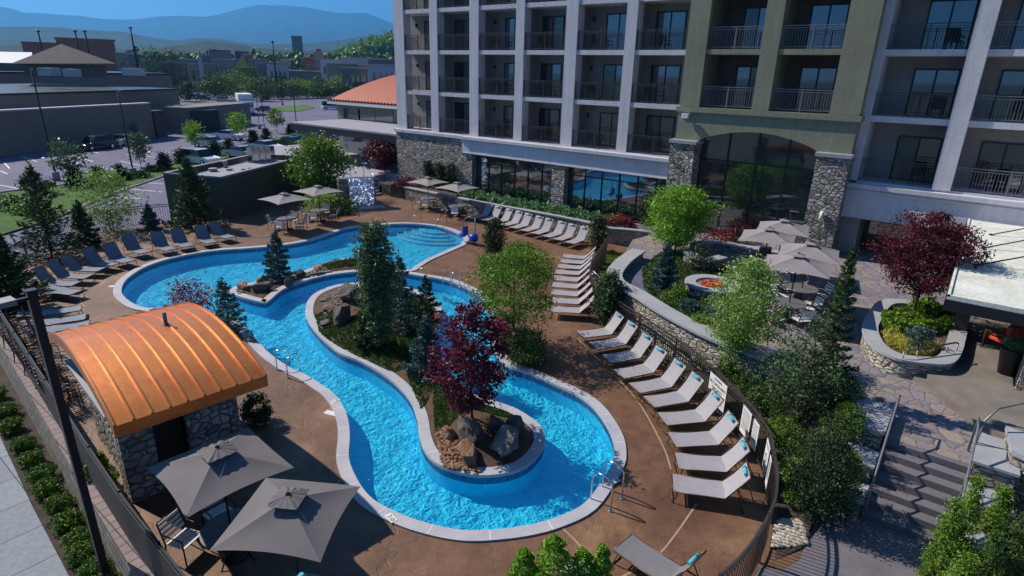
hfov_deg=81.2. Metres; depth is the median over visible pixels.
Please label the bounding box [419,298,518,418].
red maple
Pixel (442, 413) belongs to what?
ground cover
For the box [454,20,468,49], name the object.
sliding door
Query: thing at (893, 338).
gold grass
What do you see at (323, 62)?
town building
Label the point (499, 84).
balcony chair
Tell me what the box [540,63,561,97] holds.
sliding door
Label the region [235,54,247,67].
pyramid roof
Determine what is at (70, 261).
sun lounger
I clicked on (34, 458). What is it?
boxwood shrub
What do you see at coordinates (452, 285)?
pool ladder
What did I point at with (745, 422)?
pool sign
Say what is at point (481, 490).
pool wall
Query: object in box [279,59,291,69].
town building
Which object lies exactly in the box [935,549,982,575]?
feathery shrub
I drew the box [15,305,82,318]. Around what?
sun lounger
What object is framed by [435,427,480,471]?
pebbles
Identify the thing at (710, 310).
garden shrub
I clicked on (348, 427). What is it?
pool coping joints
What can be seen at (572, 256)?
sun lounger
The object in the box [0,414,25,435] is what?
boxwood shrub
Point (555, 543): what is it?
leafy tree
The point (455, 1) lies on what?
sliding door
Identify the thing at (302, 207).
patio chair
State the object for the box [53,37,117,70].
warehouse
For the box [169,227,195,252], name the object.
sun lounger
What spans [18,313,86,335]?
sun lounger
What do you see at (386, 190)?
planting bed
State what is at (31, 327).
stacked chair
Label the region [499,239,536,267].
green shrub
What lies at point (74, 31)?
flood light mast
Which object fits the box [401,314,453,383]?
cedar tree
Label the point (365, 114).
window
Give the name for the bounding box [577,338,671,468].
deck joint
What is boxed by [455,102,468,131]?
sliding door
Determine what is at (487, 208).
sun lounger
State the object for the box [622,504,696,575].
deck joint
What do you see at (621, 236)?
planter wall
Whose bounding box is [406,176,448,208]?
market umbrella
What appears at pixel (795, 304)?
round table
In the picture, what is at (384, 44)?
woods
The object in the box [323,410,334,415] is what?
skimmer lid
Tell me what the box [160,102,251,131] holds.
dumpster enclosure
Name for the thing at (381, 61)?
town building
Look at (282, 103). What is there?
lamp post
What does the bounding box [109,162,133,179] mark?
arborvitae
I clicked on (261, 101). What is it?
lamp post
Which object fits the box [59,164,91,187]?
arborvitae
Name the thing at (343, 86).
town tree
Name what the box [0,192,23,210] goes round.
verge shrub
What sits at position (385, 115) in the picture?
window
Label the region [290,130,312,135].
parked car
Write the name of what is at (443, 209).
patio chair
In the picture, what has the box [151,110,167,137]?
gate pier
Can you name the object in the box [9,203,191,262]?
iron fence
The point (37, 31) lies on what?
flood light mast
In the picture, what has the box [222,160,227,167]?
roof vent
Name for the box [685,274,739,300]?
fire pit
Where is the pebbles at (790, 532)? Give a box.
[770,518,809,547]
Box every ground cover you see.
[315,310,403,371]
[320,257,367,268]
[387,291,430,325]
[397,317,468,407]
[432,389,512,430]
[599,249,620,272]
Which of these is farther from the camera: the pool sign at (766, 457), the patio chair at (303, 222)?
the patio chair at (303, 222)
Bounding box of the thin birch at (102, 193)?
[57,162,157,235]
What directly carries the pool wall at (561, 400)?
on the pool floor
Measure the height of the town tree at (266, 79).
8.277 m
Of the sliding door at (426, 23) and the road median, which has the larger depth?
the road median
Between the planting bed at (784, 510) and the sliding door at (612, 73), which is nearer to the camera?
the planting bed at (784, 510)
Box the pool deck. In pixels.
[2,194,1023,575]
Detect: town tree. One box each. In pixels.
[138,43,168,72]
[154,48,193,85]
[173,80,204,100]
[193,74,221,96]
[200,72,239,98]
[214,68,251,96]
[235,59,256,85]
[236,68,250,84]
[242,80,278,100]
[249,74,281,86]
[261,80,292,99]
[273,76,289,82]
[275,80,308,98]
[279,76,316,92]
[292,80,321,97]
[307,74,329,91]
[307,81,338,98]
[325,80,355,97]
[329,72,341,87]
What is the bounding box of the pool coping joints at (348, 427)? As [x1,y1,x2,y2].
[117,222,624,539]
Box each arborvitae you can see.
[13,173,29,190]
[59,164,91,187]
[89,164,106,180]
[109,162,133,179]
[155,151,173,169]
[171,146,190,163]
[206,139,223,154]
[218,138,236,149]
[244,129,259,142]
[259,127,273,139]
[283,124,295,134]
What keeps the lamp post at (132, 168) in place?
on the grass verge
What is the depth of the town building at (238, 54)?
343.07 m
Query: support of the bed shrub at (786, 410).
on the planting bed at (784, 510)
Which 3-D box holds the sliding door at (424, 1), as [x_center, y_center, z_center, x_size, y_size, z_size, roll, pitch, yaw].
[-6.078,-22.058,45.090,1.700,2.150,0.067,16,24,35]
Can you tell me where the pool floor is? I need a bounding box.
[126,234,611,529]
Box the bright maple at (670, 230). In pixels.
[637,181,728,251]
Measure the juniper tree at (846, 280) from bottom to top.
4.809 m
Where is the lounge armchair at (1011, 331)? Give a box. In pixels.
[980,325,1023,346]
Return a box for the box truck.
[235,93,254,114]
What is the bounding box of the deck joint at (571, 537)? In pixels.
[562,528,580,546]
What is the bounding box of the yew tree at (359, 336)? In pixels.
[352,301,378,350]
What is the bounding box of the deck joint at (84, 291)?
[80,272,95,306]
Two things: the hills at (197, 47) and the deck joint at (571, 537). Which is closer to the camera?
the deck joint at (571, 537)
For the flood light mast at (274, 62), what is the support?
on the parking lot
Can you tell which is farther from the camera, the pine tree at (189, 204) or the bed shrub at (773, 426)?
the pine tree at (189, 204)
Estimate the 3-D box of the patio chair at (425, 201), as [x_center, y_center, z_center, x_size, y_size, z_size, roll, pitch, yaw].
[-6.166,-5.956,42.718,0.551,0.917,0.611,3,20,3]
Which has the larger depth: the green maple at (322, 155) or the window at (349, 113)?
the window at (349, 113)
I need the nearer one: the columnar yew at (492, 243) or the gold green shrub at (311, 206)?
the columnar yew at (492, 243)
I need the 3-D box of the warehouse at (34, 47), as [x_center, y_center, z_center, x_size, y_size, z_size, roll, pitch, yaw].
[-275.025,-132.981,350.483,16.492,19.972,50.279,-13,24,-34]
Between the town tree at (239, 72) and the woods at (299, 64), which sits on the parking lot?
the town tree at (239, 72)
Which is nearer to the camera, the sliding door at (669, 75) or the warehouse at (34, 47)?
the sliding door at (669, 75)
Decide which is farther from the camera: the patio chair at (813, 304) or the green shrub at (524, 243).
the green shrub at (524, 243)
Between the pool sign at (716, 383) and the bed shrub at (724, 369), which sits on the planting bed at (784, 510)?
the bed shrub at (724, 369)
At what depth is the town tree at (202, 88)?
189.76 m
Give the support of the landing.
on the pool deck
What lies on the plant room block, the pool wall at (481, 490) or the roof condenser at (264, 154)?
the roof condenser at (264, 154)
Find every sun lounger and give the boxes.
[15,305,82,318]
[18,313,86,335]
[21,320,90,339]
[30,265,82,288]
[37,283,84,302]
[45,258,94,285]
[59,252,107,278]
[80,245,121,273]
[101,241,137,268]
[120,233,152,259]
[149,230,177,256]
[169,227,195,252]
[193,224,218,248]
[207,220,236,243]
[470,203,493,222]
[479,205,501,224]
[491,208,513,222]
[500,210,522,230]
[508,212,532,233]
[519,215,543,236]
[529,217,553,239]
[541,220,566,242]
[550,281,590,300]
[550,286,592,310]
[550,295,594,321]
[551,274,588,289]
[552,223,577,245]
[552,268,588,283]
[554,260,591,281]
[556,255,592,269]
[559,250,594,264]
[561,245,596,259]
[564,226,589,249]
[575,310,624,345]
[588,319,638,357]
[601,331,653,371]
[612,344,667,387]
[612,534,706,575]
[628,357,686,402]
[642,370,704,416]
[656,388,723,434]
[666,409,739,454]
[671,460,753,513]
[673,435,752,475]
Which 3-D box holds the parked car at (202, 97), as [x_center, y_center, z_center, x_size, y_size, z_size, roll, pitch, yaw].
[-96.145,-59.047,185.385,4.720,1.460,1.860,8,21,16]
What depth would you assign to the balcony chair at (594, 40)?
37.02 m
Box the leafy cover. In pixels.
[881,296,955,335]
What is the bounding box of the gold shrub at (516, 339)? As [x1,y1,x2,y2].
[499,326,528,353]
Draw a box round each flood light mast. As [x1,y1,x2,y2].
[35,30,45,63]
[72,30,82,64]
[82,30,91,64]
[128,27,137,67]
[133,46,138,67]
[270,41,278,98]
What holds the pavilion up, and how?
on the restaurant terrace at (975, 381)
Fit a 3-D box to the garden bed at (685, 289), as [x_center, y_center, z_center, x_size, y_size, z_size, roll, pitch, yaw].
[7.753,-0.105,25.230,4.359,0.001,10.941,5,20,8]
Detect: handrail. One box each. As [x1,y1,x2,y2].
[436,209,446,228]
[695,224,743,249]
[713,227,735,242]
[860,395,900,523]
[902,342,958,358]
[952,417,979,542]
[971,402,1023,450]
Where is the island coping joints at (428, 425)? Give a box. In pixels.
[310,285,539,471]
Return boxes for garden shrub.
[643,267,660,286]
[656,282,689,306]
[676,298,698,311]
[689,313,709,326]
[701,300,729,321]
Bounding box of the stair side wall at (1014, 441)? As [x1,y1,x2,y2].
[1004,426,1023,533]
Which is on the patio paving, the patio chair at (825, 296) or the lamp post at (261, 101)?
the patio chair at (825, 296)
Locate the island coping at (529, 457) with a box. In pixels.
[305,282,544,477]
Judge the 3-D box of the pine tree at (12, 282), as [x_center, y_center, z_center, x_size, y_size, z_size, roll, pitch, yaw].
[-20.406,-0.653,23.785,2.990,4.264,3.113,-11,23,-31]
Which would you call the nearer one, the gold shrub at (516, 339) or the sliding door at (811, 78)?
the gold shrub at (516, 339)
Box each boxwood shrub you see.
[0,385,8,401]
[0,401,23,419]
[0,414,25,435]
[5,434,41,452]
[15,447,46,468]
[22,461,58,485]
[30,475,64,501]
[40,491,75,517]
[46,506,86,535]
[59,524,90,552]
[60,538,105,568]
[74,554,114,575]
[91,570,121,575]
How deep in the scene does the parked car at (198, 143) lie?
79.38 m
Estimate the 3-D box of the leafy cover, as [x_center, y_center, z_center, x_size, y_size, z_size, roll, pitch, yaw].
[14.298,0.956,20.658,3.838,0.612,2.007,-11,23,-30]
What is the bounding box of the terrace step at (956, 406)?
[911,375,1005,438]
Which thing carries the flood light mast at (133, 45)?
on the parking lot
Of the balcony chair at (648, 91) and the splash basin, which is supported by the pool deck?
the splash basin
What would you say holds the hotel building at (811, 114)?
on the ground
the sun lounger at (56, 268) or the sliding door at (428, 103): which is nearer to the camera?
the sun lounger at (56, 268)
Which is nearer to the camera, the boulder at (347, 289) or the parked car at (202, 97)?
the boulder at (347, 289)
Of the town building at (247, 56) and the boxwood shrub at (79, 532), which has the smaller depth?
the boxwood shrub at (79, 532)
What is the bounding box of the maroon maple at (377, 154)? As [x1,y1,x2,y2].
[358,137,396,170]
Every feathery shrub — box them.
[916,495,968,575]
[933,473,991,561]
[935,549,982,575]
[958,529,1010,575]
[975,483,1019,540]
[985,506,1023,575]
[990,549,1023,575]
[1009,481,1023,524]
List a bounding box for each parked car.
[73,134,118,150]
[113,134,140,146]
[181,147,221,163]
[191,136,224,146]
[194,95,210,100]
[211,129,246,140]
[215,97,231,101]
[222,145,249,157]
[248,140,283,146]
[255,106,274,111]
[273,136,301,145]
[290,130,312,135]
[298,132,321,141]
[321,101,336,109]
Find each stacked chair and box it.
[0,317,28,348]
[2,325,37,361]
[5,306,33,344]
[12,338,41,375]
[13,318,52,354]
[19,350,45,388]
[21,333,62,362]
[27,363,69,393]
[30,347,72,374]
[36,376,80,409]
[39,362,74,395]
[56,366,85,408]
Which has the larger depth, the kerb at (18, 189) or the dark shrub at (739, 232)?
the kerb at (18, 189)
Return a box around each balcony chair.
[491,80,500,94]
[492,36,500,49]
[533,127,544,140]
[536,35,547,49]
[536,83,544,96]
[584,131,593,146]
[587,84,596,99]
[590,34,601,49]
[639,136,650,152]
[643,87,656,102]
[650,33,659,49]
[909,164,927,184]
[925,96,945,117]
[942,27,963,48]
[984,171,1010,192]
[1007,100,1023,122]
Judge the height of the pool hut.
3.940 m
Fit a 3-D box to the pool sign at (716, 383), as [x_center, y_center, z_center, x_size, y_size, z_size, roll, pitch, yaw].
[6.111,3.098,17.814,0.018,0.870,0.950,-3,20,-11]
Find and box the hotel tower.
[291,36,302,52]
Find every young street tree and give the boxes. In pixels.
[42,136,93,170]
[119,131,154,168]
[180,120,205,146]
[222,110,252,139]
[264,106,286,130]
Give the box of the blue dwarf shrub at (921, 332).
[902,324,936,347]
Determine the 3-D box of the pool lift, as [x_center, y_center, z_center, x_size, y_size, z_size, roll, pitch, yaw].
[-2.536,-3.374,34.837,1.335,1.579,0.565,16,24,35]
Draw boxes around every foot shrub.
[83,465,105,484]
[94,450,110,468]
[94,468,120,487]
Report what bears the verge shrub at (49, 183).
on the grass verge
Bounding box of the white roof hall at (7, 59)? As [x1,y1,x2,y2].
[0,52,34,70]
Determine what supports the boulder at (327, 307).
on the planting bed at (487, 456)
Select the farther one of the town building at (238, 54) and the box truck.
the town building at (238, 54)
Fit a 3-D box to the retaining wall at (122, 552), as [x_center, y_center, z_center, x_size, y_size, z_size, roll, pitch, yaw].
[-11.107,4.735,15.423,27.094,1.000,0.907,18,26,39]
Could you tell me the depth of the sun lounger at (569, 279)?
28.34 m
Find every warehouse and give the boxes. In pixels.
[20,41,60,63]
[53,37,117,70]
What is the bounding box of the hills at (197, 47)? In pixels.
[0,39,374,57]
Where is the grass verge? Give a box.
[0,135,290,233]
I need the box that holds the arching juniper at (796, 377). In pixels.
[747,331,858,417]
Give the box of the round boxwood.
[784,427,874,528]
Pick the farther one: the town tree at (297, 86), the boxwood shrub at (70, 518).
the town tree at (297, 86)
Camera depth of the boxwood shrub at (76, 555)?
13.04 m
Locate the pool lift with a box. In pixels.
[459,216,477,244]
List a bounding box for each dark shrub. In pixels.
[682,242,717,270]
[722,224,751,243]
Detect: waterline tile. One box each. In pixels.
[122,225,613,454]
[306,317,544,483]
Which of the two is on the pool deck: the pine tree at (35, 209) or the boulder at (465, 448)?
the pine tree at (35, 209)
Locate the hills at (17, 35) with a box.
[0,27,387,50]
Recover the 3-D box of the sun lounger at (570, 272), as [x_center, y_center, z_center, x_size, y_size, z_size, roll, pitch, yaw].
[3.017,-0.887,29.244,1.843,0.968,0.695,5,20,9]
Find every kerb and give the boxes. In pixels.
[0,184,67,192]
[109,175,162,195]
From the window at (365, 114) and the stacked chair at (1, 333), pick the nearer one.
the stacked chair at (1, 333)
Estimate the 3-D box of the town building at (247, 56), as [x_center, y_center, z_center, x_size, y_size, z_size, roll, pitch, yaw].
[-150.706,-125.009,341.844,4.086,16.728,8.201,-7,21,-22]
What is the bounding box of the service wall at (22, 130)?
[0,102,155,155]
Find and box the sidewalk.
[0,437,68,575]
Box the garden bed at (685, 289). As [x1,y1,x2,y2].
[642,250,765,334]
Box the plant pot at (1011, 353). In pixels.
[997,335,1023,376]
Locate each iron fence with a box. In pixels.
[0,310,185,575]
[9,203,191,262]
[588,238,778,575]
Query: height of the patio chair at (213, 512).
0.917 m
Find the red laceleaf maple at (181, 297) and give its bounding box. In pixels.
[153,271,217,312]
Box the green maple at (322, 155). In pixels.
[280,128,359,200]
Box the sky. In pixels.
[0,0,410,22]
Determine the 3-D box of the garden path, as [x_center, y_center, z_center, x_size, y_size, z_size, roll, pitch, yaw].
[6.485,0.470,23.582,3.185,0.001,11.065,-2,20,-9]
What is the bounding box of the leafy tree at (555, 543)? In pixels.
[507,533,613,575]
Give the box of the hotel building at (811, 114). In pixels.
[392,0,1023,259]
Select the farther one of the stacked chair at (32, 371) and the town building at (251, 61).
the town building at (251, 61)
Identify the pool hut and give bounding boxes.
[47,302,267,502]
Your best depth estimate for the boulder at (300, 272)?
28.52 m
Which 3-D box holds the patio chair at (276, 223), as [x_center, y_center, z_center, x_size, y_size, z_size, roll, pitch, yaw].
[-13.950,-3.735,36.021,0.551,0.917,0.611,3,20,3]
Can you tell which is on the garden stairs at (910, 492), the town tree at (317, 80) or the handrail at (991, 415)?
the handrail at (991, 415)
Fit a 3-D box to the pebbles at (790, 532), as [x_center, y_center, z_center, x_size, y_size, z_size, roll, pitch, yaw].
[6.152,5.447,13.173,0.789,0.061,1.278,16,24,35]
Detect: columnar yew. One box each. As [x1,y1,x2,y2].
[420,160,434,187]
[433,162,447,189]
[443,162,458,191]
[479,215,507,260]
[587,214,610,251]
[635,189,658,228]
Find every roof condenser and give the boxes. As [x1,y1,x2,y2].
[246,147,255,162]
[255,146,262,161]
[260,146,268,161]
[267,145,275,160]
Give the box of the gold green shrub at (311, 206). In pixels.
[298,192,348,215]
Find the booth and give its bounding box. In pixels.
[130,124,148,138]
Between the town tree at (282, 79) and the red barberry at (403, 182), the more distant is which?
the town tree at (282, 79)
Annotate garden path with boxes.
[624,258,784,361]
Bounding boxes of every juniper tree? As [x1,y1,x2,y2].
[753,306,862,433]
[794,235,859,402]
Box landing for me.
[756,510,977,575]
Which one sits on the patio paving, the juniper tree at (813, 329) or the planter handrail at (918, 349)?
the planter handrail at (918, 349)
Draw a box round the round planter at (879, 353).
[860,299,967,379]
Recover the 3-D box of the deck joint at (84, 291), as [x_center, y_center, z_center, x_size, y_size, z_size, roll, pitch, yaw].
[-18.913,0.015,26.618,0.291,0.001,5.008,-9,22,-27]
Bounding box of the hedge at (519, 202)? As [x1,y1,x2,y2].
[456,189,624,224]
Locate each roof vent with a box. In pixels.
[208,168,217,171]
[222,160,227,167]
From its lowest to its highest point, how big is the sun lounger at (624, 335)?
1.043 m
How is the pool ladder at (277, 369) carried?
on the pool deck
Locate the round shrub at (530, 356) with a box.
[499,324,554,368]
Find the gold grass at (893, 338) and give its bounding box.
[882,325,943,355]
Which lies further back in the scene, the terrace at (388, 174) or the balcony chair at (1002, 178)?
the terrace at (388, 174)
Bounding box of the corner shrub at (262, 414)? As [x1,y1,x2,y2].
[238,391,275,425]
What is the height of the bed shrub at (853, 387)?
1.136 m
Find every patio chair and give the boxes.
[156,507,206,567]
[200,496,235,525]
[265,214,279,227]
[273,220,287,231]
[287,211,298,224]
[295,215,307,230]
[300,206,312,221]
[308,211,320,219]
[322,203,330,214]
[328,208,338,222]
[358,151,365,160]
[411,195,420,207]
[421,199,430,209]
[439,202,448,216]
[450,207,459,219]
[466,204,474,214]
[762,275,784,290]
[765,286,782,308]
[768,282,789,302]
[779,273,796,298]
[788,310,816,332]
[797,294,825,322]
[801,294,828,315]
[809,280,834,305]
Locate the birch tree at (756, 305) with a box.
[693,251,809,354]
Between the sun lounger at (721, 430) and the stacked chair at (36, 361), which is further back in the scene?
the stacked chair at (36, 361)
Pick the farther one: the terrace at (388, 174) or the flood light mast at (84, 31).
the flood light mast at (84, 31)
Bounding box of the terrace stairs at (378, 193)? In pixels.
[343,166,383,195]
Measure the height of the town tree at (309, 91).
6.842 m
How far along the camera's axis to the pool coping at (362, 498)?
17.03 m
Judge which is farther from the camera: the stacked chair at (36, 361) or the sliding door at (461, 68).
the sliding door at (461, 68)
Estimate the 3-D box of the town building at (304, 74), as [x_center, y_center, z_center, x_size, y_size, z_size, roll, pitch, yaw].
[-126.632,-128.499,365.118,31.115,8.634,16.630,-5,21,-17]
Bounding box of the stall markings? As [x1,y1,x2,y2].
[1,125,287,198]
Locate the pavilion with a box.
[942,218,1023,391]
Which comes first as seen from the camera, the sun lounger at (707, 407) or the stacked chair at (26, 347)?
the sun lounger at (707, 407)
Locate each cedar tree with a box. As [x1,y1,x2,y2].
[387,249,421,332]
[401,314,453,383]
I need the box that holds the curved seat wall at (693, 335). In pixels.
[607,248,774,380]
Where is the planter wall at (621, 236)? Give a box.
[390,183,650,245]
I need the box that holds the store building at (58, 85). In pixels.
[0,44,180,109]
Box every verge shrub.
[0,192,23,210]
[4,198,55,214]
[25,174,74,194]
[88,172,125,186]
[125,169,153,179]
[141,163,167,171]
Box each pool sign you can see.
[707,372,727,411]
[739,405,751,440]
[750,418,759,450]
[762,438,769,476]
[765,455,771,488]
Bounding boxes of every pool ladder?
[275,346,300,378]
[442,267,460,303]
[590,461,624,512]
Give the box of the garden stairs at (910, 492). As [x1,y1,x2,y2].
[825,398,1020,568]
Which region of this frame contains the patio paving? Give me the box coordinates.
[617,219,985,473]
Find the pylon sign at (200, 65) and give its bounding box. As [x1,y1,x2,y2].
[197,57,206,96]
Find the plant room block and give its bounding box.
[162,155,303,219]
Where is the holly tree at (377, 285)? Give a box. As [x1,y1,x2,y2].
[350,218,405,348]
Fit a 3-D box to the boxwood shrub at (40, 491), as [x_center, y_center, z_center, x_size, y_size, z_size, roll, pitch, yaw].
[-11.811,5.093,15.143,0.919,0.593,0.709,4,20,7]
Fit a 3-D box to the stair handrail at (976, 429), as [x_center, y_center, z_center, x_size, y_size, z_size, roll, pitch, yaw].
[10.100,4.375,13.359,0.052,2.143,2.802,16,24,35]
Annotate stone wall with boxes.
[683,251,727,269]
[689,240,778,257]
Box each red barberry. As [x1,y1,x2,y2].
[388,174,421,188]
[606,212,632,227]
[622,216,640,227]
[702,227,740,242]
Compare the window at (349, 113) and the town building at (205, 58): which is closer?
the window at (349, 113)
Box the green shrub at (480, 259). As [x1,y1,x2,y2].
[474,252,514,273]
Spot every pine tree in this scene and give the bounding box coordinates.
[0,233,54,315]
[8,154,87,265]
[66,199,103,247]
[161,155,227,231]
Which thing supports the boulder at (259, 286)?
on the planting bed at (275, 285)
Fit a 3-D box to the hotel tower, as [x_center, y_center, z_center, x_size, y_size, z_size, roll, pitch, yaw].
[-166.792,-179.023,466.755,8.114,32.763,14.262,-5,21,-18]
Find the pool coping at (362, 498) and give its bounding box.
[113,222,625,542]
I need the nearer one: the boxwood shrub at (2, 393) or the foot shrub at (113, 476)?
the foot shrub at (113, 476)
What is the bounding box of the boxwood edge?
[830,450,864,496]
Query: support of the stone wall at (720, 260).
on the patio paving
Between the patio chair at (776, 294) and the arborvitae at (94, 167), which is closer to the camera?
the patio chair at (776, 294)
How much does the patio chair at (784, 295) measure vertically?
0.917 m
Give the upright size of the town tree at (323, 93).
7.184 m
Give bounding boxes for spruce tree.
[136,202,163,231]
[212,277,254,334]
[261,227,298,282]
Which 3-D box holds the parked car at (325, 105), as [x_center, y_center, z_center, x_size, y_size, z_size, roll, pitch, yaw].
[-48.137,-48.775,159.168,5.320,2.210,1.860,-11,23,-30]
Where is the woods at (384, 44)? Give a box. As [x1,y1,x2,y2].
[330,29,411,57]
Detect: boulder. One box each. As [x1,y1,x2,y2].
[237,281,247,289]
[245,335,256,341]
[250,282,273,291]
[256,275,268,282]
[284,278,293,287]
[296,269,305,277]
[313,264,321,269]
[320,319,331,324]
[322,305,332,309]
[333,304,350,327]
[338,282,359,302]
[399,327,406,335]
[442,425,456,439]
[455,438,476,467]
[457,416,485,442]
[489,414,504,434]
[489,424,518,457]
[505,415,524,434]
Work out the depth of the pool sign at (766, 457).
14.73 m
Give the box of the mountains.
[0,5,393,43]
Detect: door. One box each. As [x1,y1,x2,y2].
[152,417,185,462]
[423,0,428,8]
[424,21,429,49]
[425,62,429,90]
[426,101,430,127]
[454,0,468,6]
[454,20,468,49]
[455,62,468,92]
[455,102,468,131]
[503,106,513,136]
[504,63,514,94]
[505,18,515,49]
[538,108,559,141]
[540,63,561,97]
[542,16,564,49]
[598,112,618,147]
[601,64,622,100]
[605,13,626,49]
[644,115,675,152]
[649,65,681,103]
[653,10,687,49]
[732,66,757,106]
[740,7,766,48]
[794,67,837,110]
[805,3,850,48]
[889,135,942,183]
[904,68,960,117]
[920,0,978,48]
[969,141,1023,192]
[989,70,1023,121]
[1009,0,1023,48]
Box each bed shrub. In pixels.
[692,353,714,369]
[715,360,739,381]
[730,370,764,397]
[742,383,783,415]
[759,377,825,426]
[759,412,806,448]
[775,428,820,463]
[777,455,805,485]
[781,484,809,508]
[808,410,866,462]
[824,369,868,406]
[832,400,873,436]
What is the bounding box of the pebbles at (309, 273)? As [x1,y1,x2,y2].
[236,267,331,292]
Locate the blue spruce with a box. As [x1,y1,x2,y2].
[646,241,680,296]
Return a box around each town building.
[114,52,139,71]
[127,54,176,72]
[159,62,187,93]
[178,59,197,81]
[186,63,214,91]
[198,55,211,62]
[211,59,237,89]
[234,50,248,84]
[243,54,250,84]
[248,59,266,80]
[256,62,272,78]
[266,64,288,80]
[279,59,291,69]
[289,70,321,80]
[304,57,315,70]
[314,52,323,70]
[320,59,341,80]
[326,63,360,81]
[341,57,384,63]
[341,67,367,90]
[358,64,368,82]
[367,64,394,81]
[368,59,394,64]
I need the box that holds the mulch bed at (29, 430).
[0,363,113,575]
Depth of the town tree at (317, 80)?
253.48 m
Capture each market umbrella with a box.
[147,427,293,564]
[210,478,360,575]
[257,192,311,230]
[292,184,343,221]
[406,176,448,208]
[436,181,476,216]
[738,226,796,286]
[757,218,809,274]
[766,252,829,323]
[778,240,839,299]
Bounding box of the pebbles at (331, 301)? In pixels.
[320,286,362,314]
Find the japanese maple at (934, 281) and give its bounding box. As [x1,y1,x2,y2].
[859,207,995,310]
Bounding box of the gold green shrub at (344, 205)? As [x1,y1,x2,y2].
[324,193,364,217]
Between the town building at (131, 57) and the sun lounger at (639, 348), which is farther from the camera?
the town building at (131, 57)
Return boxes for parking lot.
[0,88,339,269]
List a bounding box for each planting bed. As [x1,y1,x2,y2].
[239,261,359,298]
[313,284,533,466]
[377,180,633,227]
[480,254,533,281]
[498,307,546,368]
[633,333,837,559]
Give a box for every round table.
[199,508,254,571]
[277,216,296,229]
[310,208,328,221]
[420,197,435,208]
[449,204,465,215]
[772,297,806,324]
[785,283,818,305]
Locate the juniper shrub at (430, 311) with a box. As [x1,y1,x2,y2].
[410,275,445,323]
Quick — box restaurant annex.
[289,75,413,168]
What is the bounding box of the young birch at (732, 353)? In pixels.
[717,332,756,373]
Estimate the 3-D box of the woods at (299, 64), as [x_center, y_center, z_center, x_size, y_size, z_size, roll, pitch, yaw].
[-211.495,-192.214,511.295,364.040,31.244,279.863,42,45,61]
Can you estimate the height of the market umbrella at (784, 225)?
2.610 m
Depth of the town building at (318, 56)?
375.47 m
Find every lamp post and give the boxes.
[0,287,109,575]
[29,68,60,179]
[116,91,135,171]
[253,75,260,128]
[258,79,264,127]
[278,62,283,105]
[292,79,297,130]
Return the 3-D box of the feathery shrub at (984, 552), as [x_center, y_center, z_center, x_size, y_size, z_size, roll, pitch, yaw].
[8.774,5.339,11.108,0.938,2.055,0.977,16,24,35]
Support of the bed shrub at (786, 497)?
on the planting bed at (784, 510)
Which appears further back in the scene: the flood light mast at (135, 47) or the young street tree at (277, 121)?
the flood light mast at (135, 47)
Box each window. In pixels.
[343,108,359,119]
[358,108,375,120]
[374,108,393,122]
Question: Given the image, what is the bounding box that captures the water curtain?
[337,176,375,206]
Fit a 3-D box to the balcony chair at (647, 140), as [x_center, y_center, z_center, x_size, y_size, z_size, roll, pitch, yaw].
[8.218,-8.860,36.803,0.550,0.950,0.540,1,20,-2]
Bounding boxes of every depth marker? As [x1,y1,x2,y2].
[385,513,396,522]
[608,477,620,484]
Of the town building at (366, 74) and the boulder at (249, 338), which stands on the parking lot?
the town building at (366, 74)
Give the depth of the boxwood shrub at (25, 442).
16.82 m
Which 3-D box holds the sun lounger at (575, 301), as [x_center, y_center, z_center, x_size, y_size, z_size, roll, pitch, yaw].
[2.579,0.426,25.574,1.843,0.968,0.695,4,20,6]
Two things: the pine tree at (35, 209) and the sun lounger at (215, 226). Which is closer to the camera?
the pine tree at (35, 209)
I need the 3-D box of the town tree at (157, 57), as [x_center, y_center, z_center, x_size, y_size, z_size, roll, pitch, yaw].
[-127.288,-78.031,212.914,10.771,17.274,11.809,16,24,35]
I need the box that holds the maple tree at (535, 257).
[461,242,560,330]
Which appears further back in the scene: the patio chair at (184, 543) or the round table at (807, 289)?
the round table at (807, 289)
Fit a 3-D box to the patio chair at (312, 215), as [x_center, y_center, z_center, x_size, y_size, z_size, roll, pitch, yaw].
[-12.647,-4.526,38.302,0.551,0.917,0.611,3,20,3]
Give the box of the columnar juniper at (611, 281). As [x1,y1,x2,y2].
[586,268,629,326]
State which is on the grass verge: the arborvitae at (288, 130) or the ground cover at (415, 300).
the arborvitae at (288, 130)
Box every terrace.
[274,141,397,196]
[923,316,1023,431]
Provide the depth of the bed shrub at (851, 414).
14.82 m
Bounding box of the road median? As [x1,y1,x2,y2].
[275,105,314,110]
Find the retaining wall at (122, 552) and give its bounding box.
[0,335,153,575]
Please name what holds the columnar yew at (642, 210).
on the patio paving
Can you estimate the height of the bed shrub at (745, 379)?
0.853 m
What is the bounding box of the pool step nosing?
[397,229,459,244]
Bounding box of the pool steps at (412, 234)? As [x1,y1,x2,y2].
[398,228,458,245]
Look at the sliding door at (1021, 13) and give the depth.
25.74 m
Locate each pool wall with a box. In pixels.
[123,228,613,463]
[307,321,543,497]
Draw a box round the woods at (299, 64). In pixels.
[123,46,394,69]
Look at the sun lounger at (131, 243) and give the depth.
31.24 m
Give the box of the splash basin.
[348,205,385,211]
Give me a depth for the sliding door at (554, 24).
39.50 m

